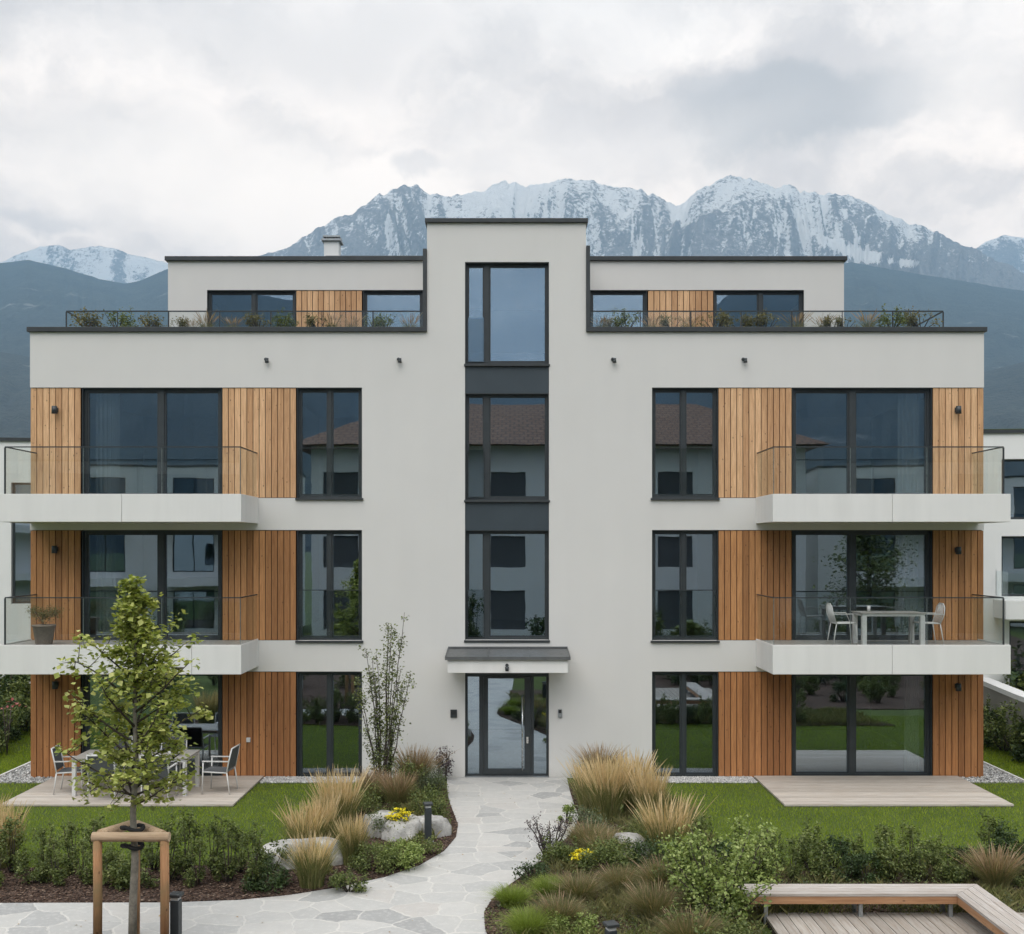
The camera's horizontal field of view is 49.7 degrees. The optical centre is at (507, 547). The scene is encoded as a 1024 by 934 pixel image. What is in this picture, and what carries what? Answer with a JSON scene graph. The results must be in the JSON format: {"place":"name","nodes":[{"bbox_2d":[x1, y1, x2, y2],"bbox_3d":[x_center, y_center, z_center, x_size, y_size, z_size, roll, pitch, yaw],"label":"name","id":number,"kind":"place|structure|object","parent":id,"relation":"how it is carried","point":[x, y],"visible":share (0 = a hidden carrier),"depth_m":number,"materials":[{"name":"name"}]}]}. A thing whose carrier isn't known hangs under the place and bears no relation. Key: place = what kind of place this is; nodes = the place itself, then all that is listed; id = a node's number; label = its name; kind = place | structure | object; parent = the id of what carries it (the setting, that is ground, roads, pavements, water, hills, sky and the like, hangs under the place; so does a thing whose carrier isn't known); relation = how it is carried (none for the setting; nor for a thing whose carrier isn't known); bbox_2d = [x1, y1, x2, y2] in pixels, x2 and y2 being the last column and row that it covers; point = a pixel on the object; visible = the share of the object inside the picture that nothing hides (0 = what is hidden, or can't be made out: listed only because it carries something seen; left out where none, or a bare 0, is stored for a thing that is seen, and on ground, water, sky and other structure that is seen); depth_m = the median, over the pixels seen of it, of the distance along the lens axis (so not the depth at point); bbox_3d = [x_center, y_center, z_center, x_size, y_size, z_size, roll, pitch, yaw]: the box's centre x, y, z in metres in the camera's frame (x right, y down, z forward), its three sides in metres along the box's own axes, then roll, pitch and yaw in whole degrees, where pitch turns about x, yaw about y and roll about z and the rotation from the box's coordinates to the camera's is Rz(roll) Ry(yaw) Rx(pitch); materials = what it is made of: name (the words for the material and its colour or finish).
{"place":"outdoors","nodes":[
{"label":"outdoors","id":0,"kind":"place"},
{"bbox_2d":[0,438,31,685],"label":"neighbour block","id":1,"kind":"structure","parent":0,"point":[15,559],"depth_m":30.69,"materials":[{"name":"white paint"}]},
{"bbox_2d":[0,777,577,933],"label":"path","id":2,"kind":"structure","parent":0,"point":[491,843],"depth_m":15.28,"materials":[{"name":"stone"}]},
{"bbox_2d":[0,260,1023,371],"bbox_3d":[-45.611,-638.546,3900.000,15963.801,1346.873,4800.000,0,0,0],"label":"hills","id":3,"kind":"structure","parent":0,"point":[35,294],"depth_m":3998.06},
{"bbox_2d":[0,726,1023,933],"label":"lawn","id":4,"kind":"structure","parent":0,"point":[296,798],"depth_m":20.20,"materials":[{"name":"plant"}]},
{"bbox_2d":[0,776,263,805],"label":"terrace","id":5,"kind":"structure","parent":4,"relation":"on","point":[41,794],"depth_m":21.70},
{"bbox_2d":[71,750,199,795],"bbox_3d":[-7.386,4.470,22.000,2.250,0.740,0.944,0,0,0],"label":"garden table","id":6,"kind":"object","parent":5,"relation":"on","point":[192,753],"visible":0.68,"depth_m":21.83,"materials":[{"name":"white metal"}]},
{"bbox_2d":[0,218,1010,777],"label":"apartment building","id":7,"kind":"structure","parent":4,"relation":"on","point":[530,498],"depth_m":23.52,"materials":[{"name":"paint"}]},
{"bbox_2d":[25,604,63,644],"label":"potted plant","id":8,"kind":"object","parent":7,"relation":"on","point":[43,633],"visible":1,"depth_m":22.35,"materials":[{"name":"green plant"}]},
{"bbox_2d":[96,535,115,634],"bbox_3d":[-8.718,0.802,23.917,0.426,2.270,0.128,0,0,-3],"label":"curtain","id":9,"kind":"object","parent":7,"relation":"hanging from","point":[105,565],"visible":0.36,"depth_m":23.91,"materials":[{"name":"fabric"}]},
{"bbox_2d":[96,394,119,492],"bbox_3d":[-8.675,-2.228,23.917,0.511,2.270,0.128,0,0,-3],"label":"curtain","id":10,"kind":"object","parent":7,"relation":"hanging from","point":[107,434],"visible":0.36,"depth_m":23.92,"materials":[{"name":"fabric"}]},
{"bbox_2d":[82,674,222,775],"bbox_3d":[-7.576,3.758,23.601,2.967,2.264,0.178,0,0,0],"label":"window","id":11,"kind":"structure","parent":7,"relation":"in","point":[85,683],"depth_m":23.60,"materials":[{"name":"black metal"}]},
{"bbox_2d":[82,530,222,639],"bbox_3d":[-7.576,0.792,23.601,2.967,2.350,0.178,0,0,0],"label":"window","id":12,"kind":"structure","parent":7,"relation":"in","point":[161,534],"depth_m":23.60,"materials":[{"name":"black metal"}]},
{"bbox_2d":[82,388,222,493],"bbox_3d":[-7.576,-2.238,23.601,2.967,2.350,0.178,0,0,0],"label":"window","id":13,"kind":"structure","parent":7,"relation":"in","point":[161,393],"depth_m":23.60,"materials":[{"name":"black metal"}]},
{"bbox_2d":[207,290,295,326],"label":"window","id":14,"kind":"structure","parent":7,"relation":"in","point":[254,294],"depth_m":26.08,"materials":[{"name":"black metal"}]},
{"bbox_2d":[295,530,362,642],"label":"window","id":15,"kind":"structure","parent":7,"relation":"in","point":[330,590],"depth_m":23.60,"materials":[{"name":"black metal"}]},
{"bbox_2d":[295,388,362,499],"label":"window","id":16,"kind":"structure","parent":7,"relation":"in","point":[330,495],"depth_m":23.60,"materials":[{"name":"black glass"}]},
{"bbox_2d":[297,672,361,776],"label":"window","id":17,"kind":"structure","parent":7,"relation":"in","point":[330,675],"depth_m":23.60,"materials":[{"name":"black glass"}]},
{"bbox_2d":[464,530,549,641],"bbox_3d":[-0.021,0.812,23.580,1.826,2.389,0.220,0,0,0],"label":"window","id":18,"kind":"structure","parent":7,"relation":"in","point":[486,637],"depth_m":23.60,"materials":[{"name":"black metal"}]},
{"bbox_2d":[464,393,549,502],"bbox_3d":[-0.021,-2.134,23.580,1.826,2.326,0.220,0,0,0],"label":"window","id":19,"kind":"structure","parent":7,"relation":"in","point":[486,498],"depth_m":23.60,"materials":[{"name":"black glass"}]},
{"bbox_2d":[464,262,549,366],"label":"window","id":20,"kind":"structure","parent":7,"relation":"in","point":[486,266],"depth_m":23.60,"materials":[{"name":"black glass"}]},
{"bbox_2d":[465,673,548,776],"bbox_3d":[-0.021,3.775,23.590,1.786,2.230,0.220,0,0,0],"label":"entrance door","id":21,"kind":"structure","parent":7,"relation":"in","point":[528,770],"depth_m":23.62,"materials":[{"name":"black metal"}]},
{"bbox_2d":[652,672,717,776],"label":"window","id":22,"kind":"structure","parent":7,"relation":"in","point":[682,675],"depth_m":23.60,"materials":[{"name":"black glass"}]},
{"bbox_2d":[651,530,719,642],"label":"window","id":23,"kind":"structure","parent":7,"relation":"in","point":[682,590],"depth_m":23.60,"materials":[{"name":"black glass"}]},
{"bbox_2d":[651,388,719,499],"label":"window","id":24,"kind":"structure","parent":7,"relation":"in","point":[682,495],"depth_m":23.60,"materials":[{"name":"black metal"}]},
{"bbox_2d":[713,290,803,326],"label":"window","id":25,"kind":"structure","parent":7,"relation":"in","point":[759,293],"depth_m":26.08,"materials":[{"name":"black metal"}]},
{"bbox_2d":[791,674,931,775],"bbox_3d":[7.534,3.758,23.601,2.967,2.264,0.178,0,0,0],"label":"window","id":26,"kind":"structure","parent":7,"relation":"in","point":[850,678],"depth_m":23.60,"materials":[{"name":"black metal"}]},
{"bbox_2d":[791,530,931,639],"bbox_3d":[7.534,0.792,23.601,2.967,2.350,0.178,0,0,0],"label":"window","id":27,"kind":"structure","parent":7,"relation":"in","point":[850,534],"depth_m":23.60,"materials":[{"name":"black metal"}]},
{"bbox_2d":[791,388,931,493],"bbox_3d":[7.534,-2.238,23.601,2.967,2.350,0.178,0,0,0],"label":"window","id":28,"kind":"structure","parent":7,"relation":"in","point":[850,393],"depth_m":23.60,"materials":[{"name":"black metal"}]},
{"bbox_2d":[851,611,925,644],"bbox_3d":[7.738,1.630,22.500,1.280,0.660,0.694,0,0,0],"label":"balcony table","id":29,"kind":"object","parent":7,"relation":"on","point":[909,614],"visible":0.94,"depth_m":22.22,"materials":[{"name":"white metal"}]},
{"bbox_2d":[898,394,918,492],"bbox_3d":[8.678,-2.228,23.917,0.468,2.270,0.128,0,0,-3],"label":"curtain","id":30,"kind":"object","parent":7,"relation":"hanging from","point":[908,435],"visible":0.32,"depth_m":23.94,"materials":[{"name":"fabric"}]},
{"bbox_2d":[899,535,917,634],"bbox_3d":[8.679,0.802,23.917,0.426,2.270,0.128,0,0,-3],"label":"curtain","id":31,"kind":"object","parent":7,"relation":"hanging from","point":[908,565],"visible":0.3,"depth_m":23.93,"materials":[{"name":"fabric"}]},
{"bbox_2d":[904,676,918,770],"bbox_3d":[8.754,3.768,23.918,0.320,2.184,0.128,0,0,-5],"label":"curtain","id":32,"kind":"object","parent":7,"relation":"hanging from","point":[911,723],"visible":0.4,"depth_m":23.92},
{"bbox_2d":[0,763,1023,783],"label":"gravel","id":33,"kind":"structure","parent":4,"relation":"on","point":[987,773],"depth_m":23.26,"materials":[{"name":"gravel"}]},
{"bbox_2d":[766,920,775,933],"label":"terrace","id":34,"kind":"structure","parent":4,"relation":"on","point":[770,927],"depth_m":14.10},
{"bbox_2d":[739,884,1023,933],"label":"corner bench","id":35,"kind":"object","parent":4,"relation":"on","point":[992,913],"visible":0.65,"depth_m":14.29,"materials":[{"name":"wood"}]},
{"bbox_2d":[754,776,1013,805],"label":"terrace","id":36,"kind":"structure","parent":4,"relation":"on","point":[871,790],"depth_m":21.97,"materials":[{"name":"wood"}]},
{"bbox_2d":[982,429,1023,688],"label":"neighbour block","id":37,"kind":"structure","parent":4,"relation":"on","point":[1003,559],"depth_m":29.39,"materials":[{"name":"white paint"}]},
{"bbox_2d":[983,678,1023,745],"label":"garden wall","id":38,"kind":"structure","parent":4,"relation":"on","point":[998,691],"depth_m":27.22,"materials":[{"name":"concrete"}]},
{"bbox_2d":[989,699,1023,755],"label":"hedge shrub","id":39,"kind":"object","parent":4,"relation":"on","point":[1000,728],"visible":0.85,"depth_m":25.76,"materials":[{"name":"green plant"}]},
{"bbox_2d":[0,352,1023,437],"bbox_3d":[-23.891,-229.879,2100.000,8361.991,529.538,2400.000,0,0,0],"label":"hills","id":40,"kind":"structure","parent":0,"point":[1003,398],"depth_m":2007.44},
{"bbox_2d":[0,235,1023,282],"bbox_3d":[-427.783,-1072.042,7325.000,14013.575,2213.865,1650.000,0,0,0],"label":"mountains","id":41,"kind":"structure","parent":0,"point":[108,264],"depth_m":7556.46,"materials":[{"name":"snow"}]},
{"bbox_2d":[0,0,1023,262],"label":"sky","id":42,"kind":"structure","parent":0,"point":[153,129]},
{"bbox_2d":[558,754,621,811],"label":"feather grass","id":43,"kind":"object","parent":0,"point":[579,787],"depth_m":20.39,"materials":[{"name":"plant"}]},
{"bbox_2d":[260,175,1023,290],"bbox_3d":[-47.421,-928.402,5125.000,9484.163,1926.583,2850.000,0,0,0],"label":"mountains","id":44,"kind":"structure","parent":0,"point":[730,215],"depth_m":5391.59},
{"bbox_2d":[484,783,1023,933],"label":"mulch bed","id":45,"kind":"object","parent":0,"point":[502,909],"visible":0.12,"depth_m":15.06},
{"bbox_2d":[460,881,550,908],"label":"grass tuft","id":46,"kind":"object","parent":45,"relation":"on","point":[509,896],"visible":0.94,"depth_m":14.95,"materials":[{"name":"plant"}]},
{"bbox_2d":[479,903,563,933],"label":"grass tuft","id":47,"kind":"object","parent":45,"relation":"on","point":[520,922],"visible":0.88,"depth_m":13.79,"materials":[{"name":"plant"}]},
{"bbox_2d":[534,832,581,866],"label":"shrub","id":48,"kind":"object","parent":45,"relation":"on","point":[562,851],"visible":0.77,"depth_m":16.88,"materials":[{"name":"green plant"}]},
{"bbox_2d":[520,886,597,928],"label":"grass tuft","id":49,"kind":"object","parent":45,"relation":"on","point":[566,908],"visible":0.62,"depth_m":14.13,"materials":[{"name":"plant"}]},
{"bbox_2d":[542,907,598,933],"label":"shrub","id":50,"kind":"object","parent":45,"relation":"on","point":[587,922],"visible":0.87,"depth_m":13.76,"materials":[{"name":"green plant"}]},
{"bbox_2d":[538,864,623,910],"bbox_3d":[0.999,4.650,15.146,1.414,0.440,1.284,0,0,34],"label":"grass tuft","id":51,"kind":"object","parent":45,"relation":"on","point":[579,888],"visible":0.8,"depth_m":15.08,"materials":[{"name":"plant"}]},
{"bbox_2d":[542,819,629,848],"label":"grass tuft","id":52,"kind":"object","parent":45,"relation":"on","point":[581,829],"visible":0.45,"depth_m":17.77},
{"bbox_2d":[569,751,635,822],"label":"feather grass","id":53,"kind":"object","parent":45,"relation":"on","point":[605,803],"depth_m":19.57,"materials":[{"name":"plant"}]},
{"bbox_2d":[570,831,642,880],"bbox_3d":[1.534,4.546,16.351,0.985,0.712,1.085,0,0,32],"label":"shrub","id":54,"kind":"object","parent":45,"relation":"on","point":[609,854],"visible":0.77,"depth_m":16.22,"materials":[{"name":"green plant"}]},
{"bbox_2d":[591,860,646,894],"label":"grass tuft","id":55,"kind":"object","parent":45,"relation":"on","point":[615,882],"visible":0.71,"depth_m":15.50,"materials":[{"name":"plant"}]},
{"bbox_2d":[595,748,678,815],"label":"feather grass","id":56,"kind":"object","parent":45,"relation":"on","point":[637,763],"depth_m":19.99,"materials":[{"name":"plant"}]},
{"bbox_2d":[619,759,679,820],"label":"feather grass","id":57,"kind":"object","parent":45,"relation":"on","point":[650,784],"depth_m":19.32,"materials":[{"name":"plant"}]},
{"bbox_2d":[601,875,699,925],"bbox_3d":[1.925,4.589,14.334,1.483,0.562,1.692,0,0,3],"label":"grass tuft","id":58,"kind":"object","parent":45,"relation":"on","point":[646,902],"visible":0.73,"depth_m":14.28,"materials":[{"name":"plant"}]},
{"bbox_2d":[610,850,693,893],"bbox_3d":[2.169,4.572,15.365,2.050,0.597,1.532,0,0,-33],"label":"grass tuft","id":59,"kind":"object","parent":45,"relation":"on","point":[645,869],"visible":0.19,"depth_m":15.27,"materials":[{"name":"plant"}]},
{"bbox_2d":[628,831,682,870],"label":"shrub","id":60,"kind":"object","parent":45,"relation":"on","point":[644,848],"visible":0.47,"depth_m":16.36,"materials":[{"name":"green plant"}]},
{"bbox_2d":[624,789,716,858],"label":"feather grass","id":61,"kind":"object","parent":45,"relation":"on","point":[656,825],"depth_m":17.08,"materials":[{"name":"plant"}]},
{"bbox_2d":[654,828,712,909],"bbox_3d":[2.378,4.340,14.860,0.870,1.113,0.700,0,0,0],"label":"leafy bush","id":62,"kind":"object","parent":45,"relation":"on","point":[686,860],"visible":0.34,"depth_m":14.78,"materials":[{"name":"green plant"}]},
{"bbox_2d":[630,905,747,933],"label":"grass tuft","id":63,"kind":"object","parent":45,"relation":"on","point":[678,926],"visible":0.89,"depth_m":13.28,"materials":[{"name":"plant"}]},
{"bbox_2d":[658,892,759,933],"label":"shrub","id":64,"kind":"object","parent":45,"relation":"on","point":[744,928],"visible":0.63,"depth_m":13.41,"materials":[{"name":"green plant"}]},
{"bbox_2d":[659,821,781,923],"bbox_3d":[2.721,4.186,14.150,1.486,1.426,1.005,0,0,26],"label":"leafy bush","id":65,"kind":"object","parent":45,"relation":"on","point":[730,888],"visible":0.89,"depth_m":14.11,"materials":[{"name":"green plant"}]},
{"bbox_2d":[482,773,1023,933],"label":"ground cover","id":66,"kind":"object","parent":45,"relation":"on","point":[610,912],"visible":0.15,"depth_m":15.09,"materials":[{"name":"plant"}]},
{"bbox_2d":[719,811,787,883],"bbox_3d":[3.320,4.256,15.147,0.912,1.285,0.654,0,0,26],"label":"leafy bush","id":67,"kind":"object","parent":45,"relation":"on","point":[760,863],"visible":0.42,"depth_m":15.11,"materials":[{"name":"green plant"}]},
{"bbox_2d":[792,827,840,882],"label":"hedge shrub","id":68,"kind":"object","parent":45,"relation":"on","point":[822,863],"visible":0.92,"depth_m":16.09,"materials":[{"name":"green plant"}]},
{"bbox_2d":[851,846,882,883],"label":"hedge shrub","id":69,"kind":"object","parent":45,"relation":"on","point":[870,877],"visible":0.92,"depth_m":16.05,"materials":[{"name":"green plant"}]},
{"bbox_2d":[872,826,910,880],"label":"hedge shrub","id":70,"kind":"object","parent":45,"relation":"on","point":[888,854],"visible":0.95,"depth_m":16.11,"materials":[{"name":"green plant"}]},
{"bbox_2d":[900,830,943,881],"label":"hedge shrub","id":71,"kind":"object","parent":45,"relation":"on","point":[916,868],"visible":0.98,"depth_m":16.11,"materials":[{"name":"green plant"}]},
{"bbox_2d":[924,837,971,883],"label":"hedge shrub","id":72,"kind":"object","parent":45,"relation":"on","point":[949,873],"visible":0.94,"depth_m":15.95,"materials":[{"name":"green plant"}]},
{"bbox_2d":[944,840,1023,893],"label":"fountain grass","id":73,"kind":"object","parent":45,"relation":"on","point":[994,871],"depth_m":15.54,"materials":[{"name":"plant"}]},
{"bbox_2d":[766,912,1023,933],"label":"terrace","id":74,"kind":"structure","parent":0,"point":[866,923],"depth_m":14.10,"materials":[{"name":"wood"}]},
{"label":"mulch bed","id":75,"kind":"structure","parent":0,"visible":0},
{"bbox_2d":[91,820,170,933],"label":"stake frame","id":76,"kind":"object","parent":75,"relation":"on","point":[142,833],"visible":0.92,"depth_m":13.31,"materials":[{"name":"brown wood"}]},
{"bbox_2d":[52,574,212,933],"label":"young tree","id":77,"kind":"object","parent":75,"relation":"on","point":[134,604],"visible":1,"depth_m":13.41,"materials":[{"name":"green plant"}]},
{"bbox_2d":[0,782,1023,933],"bbox_3d":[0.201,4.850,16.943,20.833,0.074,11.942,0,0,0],"label":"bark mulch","id":78,"kind":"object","parent":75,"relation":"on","point":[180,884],"visible":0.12,"depth_m":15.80,"materials":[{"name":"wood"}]},
{"bbox_2d":[0,811,29,872],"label":"hedge shrub","id":79,"kind":"object","parent":78,"relation":"on","point":[11,860],"visible":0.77,"depth_m":16.47,"materials":[{"name":"green plant"}]},
{"bbox_2d":[0,800,43,868],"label":"feather grass","id":80,"kind":"object","parent":78,"relation":"on","point":[3,817],"depth_m":16.83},
{"bbox_2d":[12,846,56,883],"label":"hedge shrub","id":81,"kind":"object","parent":78,"relation":"on","point":[41,875],"visible":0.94,"depth_m":15.99,"materials":[{"name":"green plant"}]},
{"bbox_2d":[43,832,68,885],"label":"hedge shrub","id":82,"kind":"object","parent":78,"relation":"on","point":[57,873],"visible":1,"depth_m":15.90,"materials":[{"name":"green plant"}]},
{"bbox_2d":[59,817,84,875],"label":"hedge shrub","id":83,"kind":"object","parent":78,"relation":"on","point":[68,863],"visible":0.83,"depth_m":16.46,"materials":[{"name":"green plant"}]},
{"bbox_2d":[71,834,92,884],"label":"hedge shrub","id":84,"kind":"object","parent":78,"relation":"on","point":[85,879],"visible":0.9,"depth_m":15.92,"materials":[{"name":"green plant"}]},
{"bbox_2d":[83,842,129,888],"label":"hedge shrub","id":85,"kind":"object","parent":78,"relation":"on","point":[112,871],"visible":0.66,"depth_m":15.78,"materials":[{"name":"green plant"}]},
{"bbox_2d":[112,842,159,890],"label":"hedge shrub","id":86,"kind":"object","parent":78,"relation":"on","point":[144,877],"visible":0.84,"depth_m":15.76,"materials":[{"name":"green plant"}]},
{"bbox_2d":[154,810,186,880],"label":"hedge shrub","id":87,"kind":"object","parent":78,"relation":"on","point":[175,839],"visible":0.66,"depth_m":16.10,"materials":[{"name":"green plant"}]},
{"bbox_2d":[172,805,203,873],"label":"hedge shrub","id":88,"kind":"object","parent":78,"relation":"on","point":[187,828],"visible":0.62,"depth_m":16.45,"materials":[{"name":"green plant"}]},
{"bbox_2d":[182,832,208,887],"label":"hedge shrub","id":89,"kind":"object","parent":78,"relation":"on","point":[190,877],"visible":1,"depth_m":15.90,"materials":[{"name":"green plant"}]},
{"bbox_2d":[211,812,246,882],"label":"hedge shrub","id":90,"kind":"object","parent":78,"relation":"on","point":[228,870],"visible":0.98,"depth_m":16.08,"materials":[{"name":"green plant"}]},
{"bbox_2d":[237,818,266,887],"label":"hedge shrub","id":91,"kind":"object","parent":78,"relation":"on","point":[258,845],"visible":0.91,"depth_m":15.75,"materials":[{"name":"green plant"}]},
{"bbox_2d":[237,854,292,893],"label":"shrub","id":92,"kind":"object","parent":78,"relation":"on","point":[279,880],"visible":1,"depth_m":15.68,"materials":[{"name":"green plant"}]},
{"bbox_2d":[255,837,342,869],"bbox_3d":[-3.230,4.953,17.126,1.354,0.917,0.878,0,0,-9],"label":"boulder","id":93,"kind":"object","parent":78,"relation":"on","point":[339,861],"visible":0.13,"depth_m":16.91,"materials":[{"name":"stone"}]},
{"bbox_2d":[269,796,338,838],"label":"feather grass","id":94,"kind":"object","parent":78,"relation":"on","point":[295,824],"depth_m":17.49,"materials":[{"name":"plant"}]},
{"bbox_2d":[272,830,347,888],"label":"feather grass","id":95,"kind":"object","parent":78,"relation":"on","point":[312,863],"depth_m":15.78,"materials":[{"name":"plant"}]},
{"bbox_2d":[298,790,343,837],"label":"feather grass","id":96,"kind":"object","parent":78,"relation":"on","point":[331,806],"depth_m":17.87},
{"bbox_2d":[300,763,377,837],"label":"feather grass","id":97,"kind":"object","parent":78,"relation":"on","point":[349,793],"depth_m":18.54,"materials":[{"name":"plant"}]},
{"bbox_2d":[327,868,371,892],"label":"shrub","id":98,"kind":"object","parent":78,"relation":"on","point":[339,878],"visible":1,"depth_m":15.63,"materials":[{"name":"green plant"}]},
{"bbox_2d":[328,810,383,865],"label":"feather grass","id":99,"kind":"object","parent":78,"relation":"on","point":[355,836],"depth_m":16.89,"materials":[{"name":"plant"}]},
{"bbox_2d":[345,839,398,875],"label":"shrub","id":100,"kind":"object","parent":78,"relation":"on","point":[380,862],"visible":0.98,"depth_m":16.54,"materials":[{"name":"green plant"}]},
{"bbox_2d":[352,612,416,797],"bbox_3d":[-2.400,3.068,21.447,1.259,3.610,0.965,0,0,0],"label":"multi stem shrub","id":101,"kind":"object","parent":78,"relation":"on","point":[389,732],"visible":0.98,"depth_m":21.42,"materials":[{"name":"green plant"}]},
{"bbox_2d":[362,767,422,811],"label":"fountain grass","id":102,"kind":"object","parent":78,"relation":"on","point":[395,790],"depth_m":20.38,"materials":[{"name":"plant"}]},
{"bbox_2d":[381,814,422,841],"bbox_3d":[-1.760,4.989,18.659,0.790,0.871,0.736,0,0,-6],"label":"boulder","id":103,"kind":"object","parent":78,"relation":"on","point":[412,826],"visible":0.37,"depth_m":18.43,"materials":[{"name":"stone"}]},
{"bbox_2d":[378,837,425,871],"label":"shrub","id":104,"kind":"object","parent":78,"relation":"on","point":[409,856],"visible":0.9,"depth_m":16.72,"materials":[{"name":"green plant"}]},
{"bbox_2d":[392,742,458,787],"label":"fountain grass","id":105,"kind":"object","parent":78,"relation":"on","point":[426,762],"depth_m":22.04,"materials":[{"name":"plant"}]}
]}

